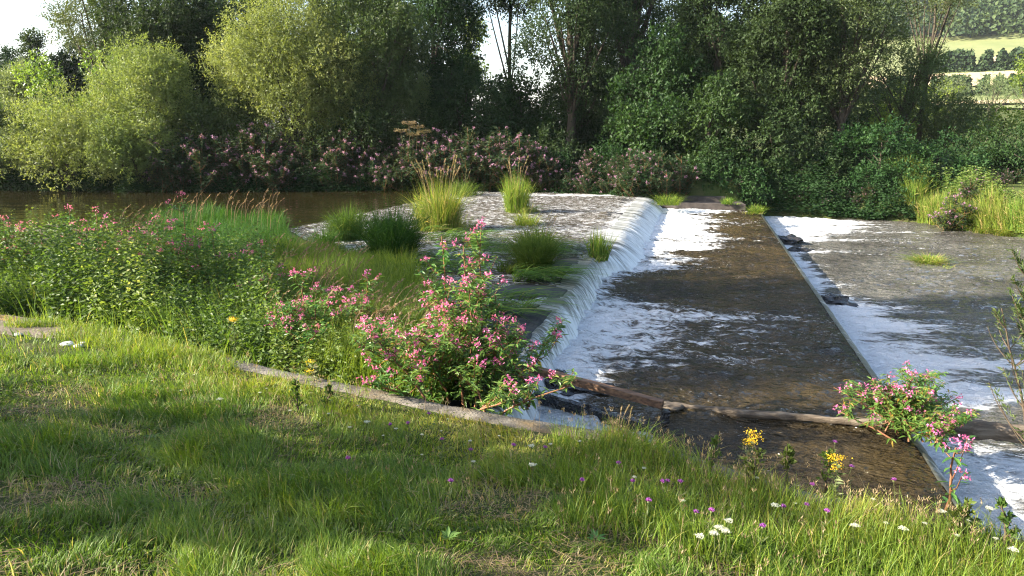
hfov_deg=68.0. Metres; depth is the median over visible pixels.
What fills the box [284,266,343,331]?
balsam plant
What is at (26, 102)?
tree
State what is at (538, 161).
balsam plant
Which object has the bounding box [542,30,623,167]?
alder tree
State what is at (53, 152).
willow bush
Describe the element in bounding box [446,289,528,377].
balsam plant
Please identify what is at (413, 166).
balsam plant
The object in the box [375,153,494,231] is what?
reed clump
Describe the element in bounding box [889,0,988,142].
tree
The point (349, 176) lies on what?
balsam plant
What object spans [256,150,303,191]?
balsam plant
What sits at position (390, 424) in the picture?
knapweed
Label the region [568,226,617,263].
reed clump
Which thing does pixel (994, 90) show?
bush
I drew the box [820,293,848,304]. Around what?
rock
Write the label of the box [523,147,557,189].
balsam plant
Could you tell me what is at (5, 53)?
tree
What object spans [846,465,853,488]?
knapweed
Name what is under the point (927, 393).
balsam plant
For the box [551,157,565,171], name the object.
balsam plant
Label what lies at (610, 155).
bush
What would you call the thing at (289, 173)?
balsam plant
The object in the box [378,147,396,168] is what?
balsam plant
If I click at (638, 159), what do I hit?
balsam plant
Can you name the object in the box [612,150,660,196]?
balsam plant
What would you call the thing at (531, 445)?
wild carrot
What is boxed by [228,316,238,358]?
ragwort
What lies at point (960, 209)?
reed clump
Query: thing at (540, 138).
bush
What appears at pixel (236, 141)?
balsam plant
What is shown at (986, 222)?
reed clump
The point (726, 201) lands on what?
grass tuft
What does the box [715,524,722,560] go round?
wild carrot
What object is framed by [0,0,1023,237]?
ground
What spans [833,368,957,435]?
balsam plant
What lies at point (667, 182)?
balsam plant
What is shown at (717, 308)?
water
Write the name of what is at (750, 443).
ragwort
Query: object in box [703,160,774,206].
bush
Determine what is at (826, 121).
tree
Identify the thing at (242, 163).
balsam plant
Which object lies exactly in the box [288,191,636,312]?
shallow water
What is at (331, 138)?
balsam plant
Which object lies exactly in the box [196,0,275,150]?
tree
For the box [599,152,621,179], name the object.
balsam plant
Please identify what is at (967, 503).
herb
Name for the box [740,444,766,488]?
herb
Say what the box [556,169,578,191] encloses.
balsam plant
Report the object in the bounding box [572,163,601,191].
balsam plant
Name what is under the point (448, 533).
broadleaf weed
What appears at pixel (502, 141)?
balsam plant
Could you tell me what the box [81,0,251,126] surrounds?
tree
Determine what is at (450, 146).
balsam plant
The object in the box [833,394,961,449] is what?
balsam plant
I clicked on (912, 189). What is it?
reed clump
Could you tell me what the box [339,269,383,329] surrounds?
balsam plant
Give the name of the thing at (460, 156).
balsam plant
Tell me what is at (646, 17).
ash tree
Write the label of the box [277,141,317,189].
balsam plant
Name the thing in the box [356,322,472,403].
balsam plant
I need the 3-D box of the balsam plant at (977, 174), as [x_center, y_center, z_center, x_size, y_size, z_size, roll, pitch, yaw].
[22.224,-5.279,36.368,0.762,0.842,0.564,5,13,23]
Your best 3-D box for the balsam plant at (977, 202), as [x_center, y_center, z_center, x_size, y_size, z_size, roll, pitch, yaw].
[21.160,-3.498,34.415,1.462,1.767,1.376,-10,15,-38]
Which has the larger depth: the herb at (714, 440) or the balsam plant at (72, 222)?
the balsam plant at (72, 222)
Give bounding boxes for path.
[0,320,92,338]
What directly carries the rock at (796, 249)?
in the river water at (921, 318)
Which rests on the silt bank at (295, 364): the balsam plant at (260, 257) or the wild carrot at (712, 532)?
the balsam plant at (260, 257)
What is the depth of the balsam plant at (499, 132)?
40.84 m
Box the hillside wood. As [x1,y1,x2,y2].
[828,0,1023,38]
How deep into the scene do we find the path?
11.17 m
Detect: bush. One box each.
[0,55,68,169]
[0,75,146,192]
[0,100,32,176]
[70,102,188,190]
[142,125,236,190]
[169,80,258,147]
[302,96,414,167]
[521,118,594,169]
[577,136,640,175]
[622,149,678,174]
[673,135,771,190]
[679,156,729,190]
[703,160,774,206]
[784,135,870,186]
[820,110,936,202]
[891,126,993,192]
[907,85,998,162]
[928,68,973,131]
[940,115,1023,176]
[954,97,1023,144]
[973,71,1022,141]
[983,140,1023,179]
[1000,82,1023,108]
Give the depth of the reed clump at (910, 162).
38.15 m
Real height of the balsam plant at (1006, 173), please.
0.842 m
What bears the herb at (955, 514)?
on the grass bank at (463, 512)
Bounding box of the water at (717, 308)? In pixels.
[534,207,970,529]
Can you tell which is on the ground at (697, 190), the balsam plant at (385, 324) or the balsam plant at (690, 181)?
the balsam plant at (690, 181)
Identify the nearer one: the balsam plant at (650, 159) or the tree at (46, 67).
the balsam plant at (650, 159)
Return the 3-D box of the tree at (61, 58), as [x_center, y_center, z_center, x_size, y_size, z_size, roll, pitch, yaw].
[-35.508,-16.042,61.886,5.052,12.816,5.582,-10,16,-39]
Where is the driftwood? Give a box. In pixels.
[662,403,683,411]
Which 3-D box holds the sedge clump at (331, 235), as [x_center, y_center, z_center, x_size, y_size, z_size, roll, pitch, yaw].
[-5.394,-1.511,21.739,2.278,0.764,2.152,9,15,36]
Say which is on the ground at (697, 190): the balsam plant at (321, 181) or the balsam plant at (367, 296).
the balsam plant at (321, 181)
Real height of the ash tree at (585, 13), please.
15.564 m
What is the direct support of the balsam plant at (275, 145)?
on the ground at (697, 190)
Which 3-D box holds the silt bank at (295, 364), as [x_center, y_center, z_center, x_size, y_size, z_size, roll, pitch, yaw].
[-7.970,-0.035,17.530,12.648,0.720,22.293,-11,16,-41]
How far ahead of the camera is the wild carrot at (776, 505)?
5.37 m
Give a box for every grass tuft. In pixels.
[587,405,648,444]
[643,193,687,205]
[720,196,741,204]
[741,205,768,214]
[894,252,974,268]
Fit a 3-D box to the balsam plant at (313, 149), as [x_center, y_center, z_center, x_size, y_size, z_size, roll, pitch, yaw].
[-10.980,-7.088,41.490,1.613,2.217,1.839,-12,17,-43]
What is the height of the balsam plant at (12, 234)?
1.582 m
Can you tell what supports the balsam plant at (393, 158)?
on the ground at (697, 190)
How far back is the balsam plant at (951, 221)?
33.87 m
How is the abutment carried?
on the ground at (697, 190)
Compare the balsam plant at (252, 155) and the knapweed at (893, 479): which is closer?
the knapweed at (893, 479)
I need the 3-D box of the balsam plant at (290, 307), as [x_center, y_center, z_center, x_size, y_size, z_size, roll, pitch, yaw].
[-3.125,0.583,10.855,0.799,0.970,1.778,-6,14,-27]
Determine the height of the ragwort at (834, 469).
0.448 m
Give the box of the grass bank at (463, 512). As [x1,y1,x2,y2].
[0,334,1023,575]
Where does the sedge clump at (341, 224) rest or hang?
on the shallow water at (584, 213)
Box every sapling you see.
[987,307,1023,440]
[994,357,1023,445]
[1004,249,1023,383]
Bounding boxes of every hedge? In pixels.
[877,72,1023,96]
[936,46,1023,72]
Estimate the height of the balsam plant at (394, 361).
1.216 m
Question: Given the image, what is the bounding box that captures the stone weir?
[408,199,629,409]
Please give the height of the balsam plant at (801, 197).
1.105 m
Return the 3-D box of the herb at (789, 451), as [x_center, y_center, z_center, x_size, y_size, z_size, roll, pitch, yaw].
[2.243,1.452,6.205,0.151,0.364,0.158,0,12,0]
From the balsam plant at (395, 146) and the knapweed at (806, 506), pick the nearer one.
the knapweed at (806, 506)
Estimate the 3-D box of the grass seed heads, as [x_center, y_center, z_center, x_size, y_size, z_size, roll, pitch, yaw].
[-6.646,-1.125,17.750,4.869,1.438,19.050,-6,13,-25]
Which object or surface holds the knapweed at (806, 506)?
on the grass bank at (463, 512)
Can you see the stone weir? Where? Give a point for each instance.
(531, 326)
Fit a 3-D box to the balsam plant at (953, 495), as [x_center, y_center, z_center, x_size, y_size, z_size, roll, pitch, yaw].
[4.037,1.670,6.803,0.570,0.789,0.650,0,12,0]
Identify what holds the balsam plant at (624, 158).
on the ground at (697, 190)
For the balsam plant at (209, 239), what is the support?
on the silt bank at (295, 364)
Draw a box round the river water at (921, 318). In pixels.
[765,216,1023,538]
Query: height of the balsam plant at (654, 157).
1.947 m
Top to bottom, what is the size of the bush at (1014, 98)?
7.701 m
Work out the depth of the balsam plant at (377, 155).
40.76 m
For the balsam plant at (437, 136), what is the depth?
41.34 m
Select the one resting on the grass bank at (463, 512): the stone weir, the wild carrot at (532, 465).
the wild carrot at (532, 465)
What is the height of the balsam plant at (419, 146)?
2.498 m
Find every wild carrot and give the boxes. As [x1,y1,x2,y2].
[528,444,534,468]
[529,463,536,494]
[695,533,703,569]
[709,529,719,565]
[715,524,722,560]
[721,528,729,567]
[724,518,732,551]
[771,502,780,531]
[849,522,858,553]
[898,526,908,555]
[938,508,946,527]
[985,505,994,534]
[1007,546,1018,567]
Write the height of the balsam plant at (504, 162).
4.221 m
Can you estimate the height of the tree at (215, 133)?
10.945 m
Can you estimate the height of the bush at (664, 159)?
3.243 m
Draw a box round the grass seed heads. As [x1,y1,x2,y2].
[113,190,461,352]
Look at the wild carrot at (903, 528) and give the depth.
5.14 m
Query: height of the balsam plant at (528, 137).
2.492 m
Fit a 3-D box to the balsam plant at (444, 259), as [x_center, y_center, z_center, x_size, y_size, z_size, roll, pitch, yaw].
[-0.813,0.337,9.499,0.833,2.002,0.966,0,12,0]
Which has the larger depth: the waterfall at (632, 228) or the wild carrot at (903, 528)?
the waterfall at (632, 228)
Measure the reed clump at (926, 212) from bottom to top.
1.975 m
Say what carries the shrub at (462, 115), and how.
on the ground at (697, 190)
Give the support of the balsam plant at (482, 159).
on the ground at (697, 190)
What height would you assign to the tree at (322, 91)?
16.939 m
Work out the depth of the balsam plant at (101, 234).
15.09 m
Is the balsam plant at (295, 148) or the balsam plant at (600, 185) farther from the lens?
the balsam plant at (295, 148)
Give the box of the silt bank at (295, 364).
[4,218,466,403]
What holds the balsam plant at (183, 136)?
on the ground at (697, 190)
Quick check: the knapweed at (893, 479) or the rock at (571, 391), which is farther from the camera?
the rock at (571, 391)
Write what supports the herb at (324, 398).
on the grass bank at (463, 512)
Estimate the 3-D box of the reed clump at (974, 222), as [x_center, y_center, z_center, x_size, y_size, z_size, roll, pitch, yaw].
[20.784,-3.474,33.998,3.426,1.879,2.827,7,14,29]
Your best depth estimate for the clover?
5.90 m
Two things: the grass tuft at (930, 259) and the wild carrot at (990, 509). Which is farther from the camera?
the grass tuft at (930, 259)
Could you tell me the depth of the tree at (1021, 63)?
59.98 m
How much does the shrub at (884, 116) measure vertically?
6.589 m
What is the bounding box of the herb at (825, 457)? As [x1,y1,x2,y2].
[816,446,835,492]
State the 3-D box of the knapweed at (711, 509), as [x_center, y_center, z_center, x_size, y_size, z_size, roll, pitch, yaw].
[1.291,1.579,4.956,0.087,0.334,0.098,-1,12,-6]
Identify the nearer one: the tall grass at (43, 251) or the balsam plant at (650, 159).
the tall grass at (43, 251)
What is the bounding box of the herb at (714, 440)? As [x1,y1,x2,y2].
[706,434,721,469]
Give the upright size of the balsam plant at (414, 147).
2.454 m
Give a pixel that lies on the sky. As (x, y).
(15, 15)
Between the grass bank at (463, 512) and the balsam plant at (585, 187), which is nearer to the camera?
the grass bank at (463, 512)
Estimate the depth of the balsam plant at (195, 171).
40.12 m
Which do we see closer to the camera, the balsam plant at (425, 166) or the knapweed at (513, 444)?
the knapweed at (513, 444)
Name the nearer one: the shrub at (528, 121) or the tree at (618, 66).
the shrub at (528, 121)
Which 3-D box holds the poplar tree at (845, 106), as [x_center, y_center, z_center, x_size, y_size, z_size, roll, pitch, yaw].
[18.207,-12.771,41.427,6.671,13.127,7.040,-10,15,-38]
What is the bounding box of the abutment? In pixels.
[660,195,745,210]
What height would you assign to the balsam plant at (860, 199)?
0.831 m
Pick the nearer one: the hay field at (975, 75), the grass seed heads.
the grass seed heads
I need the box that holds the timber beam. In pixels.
[519,361,670,431]
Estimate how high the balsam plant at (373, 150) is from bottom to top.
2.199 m
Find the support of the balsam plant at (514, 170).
on the ground at (697, 190)
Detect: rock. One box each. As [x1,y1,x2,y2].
[544,369,566,388]
[554,383,614,395]
[775,234,805,244]
[787,246,813,252]
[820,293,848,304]
[835,302,857,306]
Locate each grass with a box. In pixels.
[0,238,151,268]
[0,244,305,369]
[0,309,371,406]
[131,197,306,270]
[246,232,458,352]
[297,284,454,402]
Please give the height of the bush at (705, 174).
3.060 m
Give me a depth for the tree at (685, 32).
60.09 m
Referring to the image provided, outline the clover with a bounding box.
[0,338,1021,575]
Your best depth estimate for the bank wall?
8.16 m
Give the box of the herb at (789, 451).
[777,443,796,485]
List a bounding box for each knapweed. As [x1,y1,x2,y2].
[341,455,353,490]
[388,422,393,446]
[406,421,410,445]
[425,411,431,433]
[438,437,446,463]
[445,478,457,518]
[465,448,473,468]
[509,443,518,462]
[541,445,548,467]
[576,478,588,505]
[641,497,653,537]
[674,479,685,510]
[690,509,698,533]
[703,507,714,545]
[757,523,768,565]
[779,504,787,530]
[800,502,809,527]
[819,508,830,545]
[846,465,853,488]
[889,478,897,513]
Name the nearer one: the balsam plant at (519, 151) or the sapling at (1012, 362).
the sapling at (1012, 362)
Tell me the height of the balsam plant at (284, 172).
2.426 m
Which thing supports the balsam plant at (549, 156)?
on the ground at (697, 190)
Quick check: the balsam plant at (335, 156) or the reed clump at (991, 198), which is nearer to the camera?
the reed clump at (991, 198)
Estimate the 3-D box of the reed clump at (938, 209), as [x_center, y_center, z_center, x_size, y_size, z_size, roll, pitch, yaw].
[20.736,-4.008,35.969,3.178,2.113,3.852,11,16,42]
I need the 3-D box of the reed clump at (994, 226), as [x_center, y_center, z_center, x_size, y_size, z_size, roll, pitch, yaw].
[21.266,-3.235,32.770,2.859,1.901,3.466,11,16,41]
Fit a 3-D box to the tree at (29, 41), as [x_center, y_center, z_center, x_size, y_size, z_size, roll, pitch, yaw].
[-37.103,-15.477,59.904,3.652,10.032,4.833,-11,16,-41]
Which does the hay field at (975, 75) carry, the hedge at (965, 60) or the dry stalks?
the hedge at (965, 60)
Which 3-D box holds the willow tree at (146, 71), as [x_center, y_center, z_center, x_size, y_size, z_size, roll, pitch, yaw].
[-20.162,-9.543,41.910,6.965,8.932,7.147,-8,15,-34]
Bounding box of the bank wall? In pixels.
[0,314,1023,554]
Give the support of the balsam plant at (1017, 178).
on the ground at (697, 190)
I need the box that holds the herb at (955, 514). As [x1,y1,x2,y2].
[946,504,973,541]
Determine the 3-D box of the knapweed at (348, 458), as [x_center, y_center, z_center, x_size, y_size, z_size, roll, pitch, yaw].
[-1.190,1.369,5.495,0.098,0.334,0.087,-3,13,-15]
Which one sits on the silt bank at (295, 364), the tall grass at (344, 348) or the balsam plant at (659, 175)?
the tall grass at (344, 348)
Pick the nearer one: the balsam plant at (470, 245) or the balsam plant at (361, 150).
the balsam plant at (470, 245)
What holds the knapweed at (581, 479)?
on the grass bank at (463, 512)
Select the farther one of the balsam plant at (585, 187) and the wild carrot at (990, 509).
the balsam plant at (585, 187)
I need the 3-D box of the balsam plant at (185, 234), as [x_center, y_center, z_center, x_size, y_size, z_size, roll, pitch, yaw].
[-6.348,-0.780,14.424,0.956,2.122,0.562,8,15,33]
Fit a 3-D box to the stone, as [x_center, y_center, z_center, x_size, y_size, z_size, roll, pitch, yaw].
[-6.036,0.761,10.306,0.207,0.076,0.168,0,12,0]
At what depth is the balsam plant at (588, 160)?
39.51 m
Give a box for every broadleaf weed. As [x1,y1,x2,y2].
[440,526,460,539]
[587,528,605,540]
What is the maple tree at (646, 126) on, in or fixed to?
on the ground at (697, 190)
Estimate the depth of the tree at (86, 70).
56.45 m
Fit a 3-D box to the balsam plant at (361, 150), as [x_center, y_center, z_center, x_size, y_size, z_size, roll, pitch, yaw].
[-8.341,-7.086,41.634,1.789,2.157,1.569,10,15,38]
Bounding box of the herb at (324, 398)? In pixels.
[320,384,332,407]
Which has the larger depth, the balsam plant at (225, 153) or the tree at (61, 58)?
the tree at (61, 58)
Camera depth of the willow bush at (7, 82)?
45.46 m
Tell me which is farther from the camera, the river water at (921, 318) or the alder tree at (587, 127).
the alder tree at (587, 127)
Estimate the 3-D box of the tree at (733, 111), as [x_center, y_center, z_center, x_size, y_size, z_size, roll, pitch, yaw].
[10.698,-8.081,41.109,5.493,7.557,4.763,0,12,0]
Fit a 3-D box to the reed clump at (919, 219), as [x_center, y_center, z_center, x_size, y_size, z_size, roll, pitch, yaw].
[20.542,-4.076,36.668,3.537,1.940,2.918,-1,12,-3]
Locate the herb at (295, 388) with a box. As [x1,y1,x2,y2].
[289,377,303,410]
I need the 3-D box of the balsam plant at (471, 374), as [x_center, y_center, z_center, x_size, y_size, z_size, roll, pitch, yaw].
[-0.085,1.035,8.658,1.315,0.903,1.487,-9,15,-35]
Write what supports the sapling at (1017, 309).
on the bank wall
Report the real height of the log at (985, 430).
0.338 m
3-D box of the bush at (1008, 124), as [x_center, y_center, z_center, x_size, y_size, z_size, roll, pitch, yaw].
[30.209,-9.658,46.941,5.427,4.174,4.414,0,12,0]
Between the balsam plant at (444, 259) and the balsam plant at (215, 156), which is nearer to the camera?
the balsam plant at (444, 259)
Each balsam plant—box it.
[0,215,41,274]
[53,204,109,267]
[75,206,121,273]
[96,230,139,278]
[132,213,183,285]
[143,141,191,191]
[144,148,174,191]
[147,127,175,161]
[156,149,198,191]
[158,191,196,286]
[164,123,196,156]
[171,126,206,147]
[177,150,211,186]
[178,133,218,192]
[179,221,239,297]
[185,135,239,188]
[191,137,216,166]
[201,141,252,191]
[208,138,239,174]
[208,153,235,185]
[213,134,238,157]
[219,128,258,164]
[223,134,273,178]
[229,122,268,165]
[229,146,266,189]
[235,238,284,304]
[241,140,284,190]
[244,123,289,154]
[250,138,301,191]
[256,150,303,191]
[259,127,298,164]
[263,295,331,363]
[265,299,356,341]
[267,138,292,166]
[274,158,302,188]
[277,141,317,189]
[277,153,307,190]
[281,136,314,167]
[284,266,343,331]
[294,145,341,188]
[298,138,324,161]
[306,136,328,163]
[309,157,346,190]
[317,134,343,166]
[317,153,346,189]
[323,139,364,189]
[326,128,359,169]
[334,158,358,189]
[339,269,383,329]
[340,130,373,179]
[349,308,489,403]
[350,155,375,187]
[352,139,371,162]
[352,156,391,190]
[353,136,374,166]
[355,313,452,387]
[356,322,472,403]
[358,153,396,178]
[367,152,408,190]
[369,140,389,164]
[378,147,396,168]
[381,143,427,190]
[382,132,414,165]
[382,143,422,186]
[398,149,424,186]
[403,127,444,162]
[403,134,424,175]
[409,135,430,163]
[409,286,470,402]
[412,150,443,183]
[415,140,446,191]
[415,236,469,387]
[416,146,467,191]
[420,128,460,152]
[423,146,468,189]
[427,138,470,181]
[428,134,483,190]
[432,133,456,161]
[436,238,507,388]
[438,311,570,408]
[439,135,472,160]
[444,126,486,160]
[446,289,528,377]
[446,336,582,415]
[452,144,499,191]
[452,216,507,381]
[468,131,533,191]
[469,138,493,166]
[469,146,497,191]
[478,351,531,408]
[479,136,503,157]
[480,146,501,190]
[484,126,514,160]
[484,135,512,169]
[490,130,539,164]
[492,140,534,189]
[494,133,546,192]
[512,128,541,157]
[514,135,550,167]
[517,146,562,191]
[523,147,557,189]
[533,162,563,190]
[542,170,568,191]
[544,149,557,167]
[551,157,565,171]
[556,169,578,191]
[564,162,576,178]
[569,167,599,193]
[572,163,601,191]
[574,168,582,177]
[576,148,604,175]
[596,173,614,193]
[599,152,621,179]
[600,166,622,193]
[601,165,613,178]
[609,164,648,195]
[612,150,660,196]
[617,148,639,171]
[631,152,649,170]
[633,152,681,201]
[640,150,658,176]
[641,163,673,191]
[642,145,670,177]
[659,152,706,200]
[674,160,689,181]
[794,187,809,205]
[821,190,834,208]
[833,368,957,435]
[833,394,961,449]
[837,377,932,433]
[840,187,849,198]
[846,360,982,451]
[849,192,863,207]
[861,182,878,203]
[870,385,968,429]
[871,371,963,442]
[919,422,975,511]
[927,194,976,230]
[951,178,984,203]
[957,179,980,200]
[964,192,987,209]
[969,169,981,184]
[978,177,987,187]
[984,169,1001,181]
[987,173,1004,188]
[999,168,1013,183]
[1001,171,1014,186]
[1011,169,1023,183]
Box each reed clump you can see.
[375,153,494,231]
[474,209,606,253]
[497,155,552,212]
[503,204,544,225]
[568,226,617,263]
[885,170,941,205]
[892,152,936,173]
[905,185,947,222]
[910,187,956,224]
[914,187,965,224]
[928,198,966,223]
[937,195,975,227]
[946,193,995,231]
[953,198,984,229]
[960,182,1011,220]
[961,198,1001,233]
[973,194,1023,235]
[988,191,1023,230]
[989,207,1018,236]
[1011,202,1023,232]
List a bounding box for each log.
[664,401,880,426]
[876,414,1023,443]
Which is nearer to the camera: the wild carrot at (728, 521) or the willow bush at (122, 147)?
the wild carrot at (728, 521)
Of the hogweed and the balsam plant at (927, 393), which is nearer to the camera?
the balsam plant at (927, 393)
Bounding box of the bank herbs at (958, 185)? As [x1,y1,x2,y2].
[881,157,1023,235]
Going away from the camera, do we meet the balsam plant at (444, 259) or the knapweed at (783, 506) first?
the knapweed at (783, 506)
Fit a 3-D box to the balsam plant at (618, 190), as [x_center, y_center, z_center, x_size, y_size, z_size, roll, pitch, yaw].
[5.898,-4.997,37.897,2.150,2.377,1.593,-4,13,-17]
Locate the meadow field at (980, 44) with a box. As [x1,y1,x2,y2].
[835,32,1023,108]
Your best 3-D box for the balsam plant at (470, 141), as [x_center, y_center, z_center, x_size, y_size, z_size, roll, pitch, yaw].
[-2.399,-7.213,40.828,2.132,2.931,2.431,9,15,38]
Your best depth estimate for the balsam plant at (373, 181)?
40.50 m
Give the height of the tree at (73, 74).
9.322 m
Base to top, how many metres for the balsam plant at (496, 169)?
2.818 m
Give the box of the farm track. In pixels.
[873,99,1023,104]
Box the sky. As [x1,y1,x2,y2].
[0,0,769,122]
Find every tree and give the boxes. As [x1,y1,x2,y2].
[0,43,29,89]
[0,61,71,154]
[10,48,128,169]
[13,25,70,98]
[35,0,142,90]
[39,60,89,110]
[42,10,96,108]
[77,45,169,138]
[78,30,215,187]
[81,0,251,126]
[164,87,247,151]
[190,0,386,155]
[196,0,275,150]
[205,0,308,152]
[244,56,338,153]
[302,0,375,134]
[303,1,413,158]
[304,0,439,149]
[358,0,487,131]
[449,13,492,121]
[465,0,542,80]
[503,0,643,159]
[522,82,574,154]
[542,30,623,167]
[559,64,659,158]
[563,1,639,134]
[574,0,677,158]
[594,17,711,171]
[606,0,692,148]
[638,16,735,144]
[657,0,741,127]
[662,65,762,176]
[665,0,782,137]
[696,12,814,157]
[720,0,852,129]
[741,89,827,198]
[775,0,867,158]
[781,0,922,153]
[816,66,905,154]
[851,31,958,156]
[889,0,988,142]
[1006,54,1023,97]
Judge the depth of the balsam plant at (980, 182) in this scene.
35.24 m
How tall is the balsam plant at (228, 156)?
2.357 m
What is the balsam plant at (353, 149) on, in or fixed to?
on the ground at (697, 190)
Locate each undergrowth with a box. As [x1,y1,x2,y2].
[0,146,946,219]
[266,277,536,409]
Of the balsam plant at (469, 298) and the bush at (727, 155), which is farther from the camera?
the bush at (727, 155)
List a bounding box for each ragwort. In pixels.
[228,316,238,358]
[306,359,318,380]
[736,429,763,470]
[823,453,852,499]
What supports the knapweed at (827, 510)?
on the grass bank at (463, 512)
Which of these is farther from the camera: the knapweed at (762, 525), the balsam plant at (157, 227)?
the balsam plant at (157, 227)
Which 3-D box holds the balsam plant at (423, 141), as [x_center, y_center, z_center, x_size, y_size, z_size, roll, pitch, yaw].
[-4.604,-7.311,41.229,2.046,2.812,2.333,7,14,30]
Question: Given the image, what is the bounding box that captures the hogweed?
[393,120,430,170]
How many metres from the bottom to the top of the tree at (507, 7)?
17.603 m
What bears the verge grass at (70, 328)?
on the grass bank at (463, 512)
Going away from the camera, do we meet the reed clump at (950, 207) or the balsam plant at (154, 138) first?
the reed clump at (950, 207)
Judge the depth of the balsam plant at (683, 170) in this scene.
38.87 m
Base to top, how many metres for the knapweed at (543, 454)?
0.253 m
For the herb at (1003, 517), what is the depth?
5.30 m
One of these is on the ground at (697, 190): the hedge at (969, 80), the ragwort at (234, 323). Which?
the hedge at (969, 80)
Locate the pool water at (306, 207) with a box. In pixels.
[0,190,446,250]
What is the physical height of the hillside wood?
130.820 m
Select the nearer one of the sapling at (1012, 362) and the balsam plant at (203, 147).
the sapling at (1012, 362)
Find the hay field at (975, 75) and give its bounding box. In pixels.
[864,70,1021,86]
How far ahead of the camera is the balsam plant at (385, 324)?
9.67 m
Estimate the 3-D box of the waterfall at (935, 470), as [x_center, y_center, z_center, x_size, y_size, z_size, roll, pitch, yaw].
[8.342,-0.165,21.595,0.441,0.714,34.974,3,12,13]
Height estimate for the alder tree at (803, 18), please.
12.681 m
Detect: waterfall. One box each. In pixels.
[485,196,662,419]
[760,214,982,531]
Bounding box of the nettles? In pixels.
[0,196,300,368]
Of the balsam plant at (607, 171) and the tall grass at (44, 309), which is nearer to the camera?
the tall grass at (44, 309)
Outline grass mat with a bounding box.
[366,225,610,324]
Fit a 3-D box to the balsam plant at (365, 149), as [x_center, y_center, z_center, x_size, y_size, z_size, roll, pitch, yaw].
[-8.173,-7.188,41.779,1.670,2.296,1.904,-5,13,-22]
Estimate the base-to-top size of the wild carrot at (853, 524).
0.263 m
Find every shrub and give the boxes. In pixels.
[402,60,519,153]
[471,62,579,151]
[858,78,964,160]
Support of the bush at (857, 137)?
on the ground at (697, 190)
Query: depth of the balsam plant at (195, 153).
39.44 m
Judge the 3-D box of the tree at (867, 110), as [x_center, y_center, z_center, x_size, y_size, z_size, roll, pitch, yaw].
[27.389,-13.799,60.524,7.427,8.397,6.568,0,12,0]
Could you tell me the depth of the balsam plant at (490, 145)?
40.91 m
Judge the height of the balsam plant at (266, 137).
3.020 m
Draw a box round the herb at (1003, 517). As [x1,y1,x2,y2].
[994,496,1020,544]
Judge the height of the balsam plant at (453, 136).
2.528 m
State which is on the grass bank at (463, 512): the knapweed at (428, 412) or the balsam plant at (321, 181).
the knapweed at (428, 412)
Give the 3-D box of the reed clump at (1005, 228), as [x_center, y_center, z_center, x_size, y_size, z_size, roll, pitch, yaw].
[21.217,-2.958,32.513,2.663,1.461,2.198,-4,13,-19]
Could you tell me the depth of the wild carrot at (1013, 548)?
4.91 m
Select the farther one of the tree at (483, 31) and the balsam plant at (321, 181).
the tree at (483, 31)
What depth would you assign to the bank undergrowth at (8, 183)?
39.29 m
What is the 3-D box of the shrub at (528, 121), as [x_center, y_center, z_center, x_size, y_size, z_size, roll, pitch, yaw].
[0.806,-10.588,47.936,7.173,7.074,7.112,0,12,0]
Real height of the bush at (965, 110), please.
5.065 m
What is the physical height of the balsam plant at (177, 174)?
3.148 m
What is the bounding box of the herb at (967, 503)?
[949,497,982,540]
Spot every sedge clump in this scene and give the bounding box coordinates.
[290,223,352,248]
[298,199,373,241]
[321,191,448,261]
[447,169,488,196]
[483,224,591,273]
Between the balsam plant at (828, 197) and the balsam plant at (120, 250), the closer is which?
the balsam plant at (120, 250)
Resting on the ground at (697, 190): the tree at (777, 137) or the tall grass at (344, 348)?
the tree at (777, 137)
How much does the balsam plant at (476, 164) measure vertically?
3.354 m
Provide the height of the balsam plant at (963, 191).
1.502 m
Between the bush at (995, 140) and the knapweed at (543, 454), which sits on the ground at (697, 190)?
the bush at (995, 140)
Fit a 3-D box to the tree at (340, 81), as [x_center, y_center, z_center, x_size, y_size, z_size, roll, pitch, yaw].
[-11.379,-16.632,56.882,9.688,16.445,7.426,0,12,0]
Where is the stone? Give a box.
[60,341,73,345]
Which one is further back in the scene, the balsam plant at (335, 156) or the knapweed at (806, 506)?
the balsam plant at (335, 156)
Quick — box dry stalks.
[106,346,1019,575]
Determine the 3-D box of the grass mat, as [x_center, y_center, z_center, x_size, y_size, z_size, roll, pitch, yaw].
[-0.522,-0.659,18.552,6.747,0.316,12.550,0,12,0]
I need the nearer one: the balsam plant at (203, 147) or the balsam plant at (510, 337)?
the balsam plant at (510, 337)
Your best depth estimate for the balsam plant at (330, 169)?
40.11 m
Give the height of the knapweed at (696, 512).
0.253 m
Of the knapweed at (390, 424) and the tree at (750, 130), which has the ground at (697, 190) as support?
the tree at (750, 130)
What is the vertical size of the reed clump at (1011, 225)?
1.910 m
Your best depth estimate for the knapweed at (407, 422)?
6.90 m
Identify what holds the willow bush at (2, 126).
on the ground at (697, 190)
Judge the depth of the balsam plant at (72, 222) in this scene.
15.31 m
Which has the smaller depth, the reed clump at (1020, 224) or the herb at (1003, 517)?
the herb at (1003, 517)
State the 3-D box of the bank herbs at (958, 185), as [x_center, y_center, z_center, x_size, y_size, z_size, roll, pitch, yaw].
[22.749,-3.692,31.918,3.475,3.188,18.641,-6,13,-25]

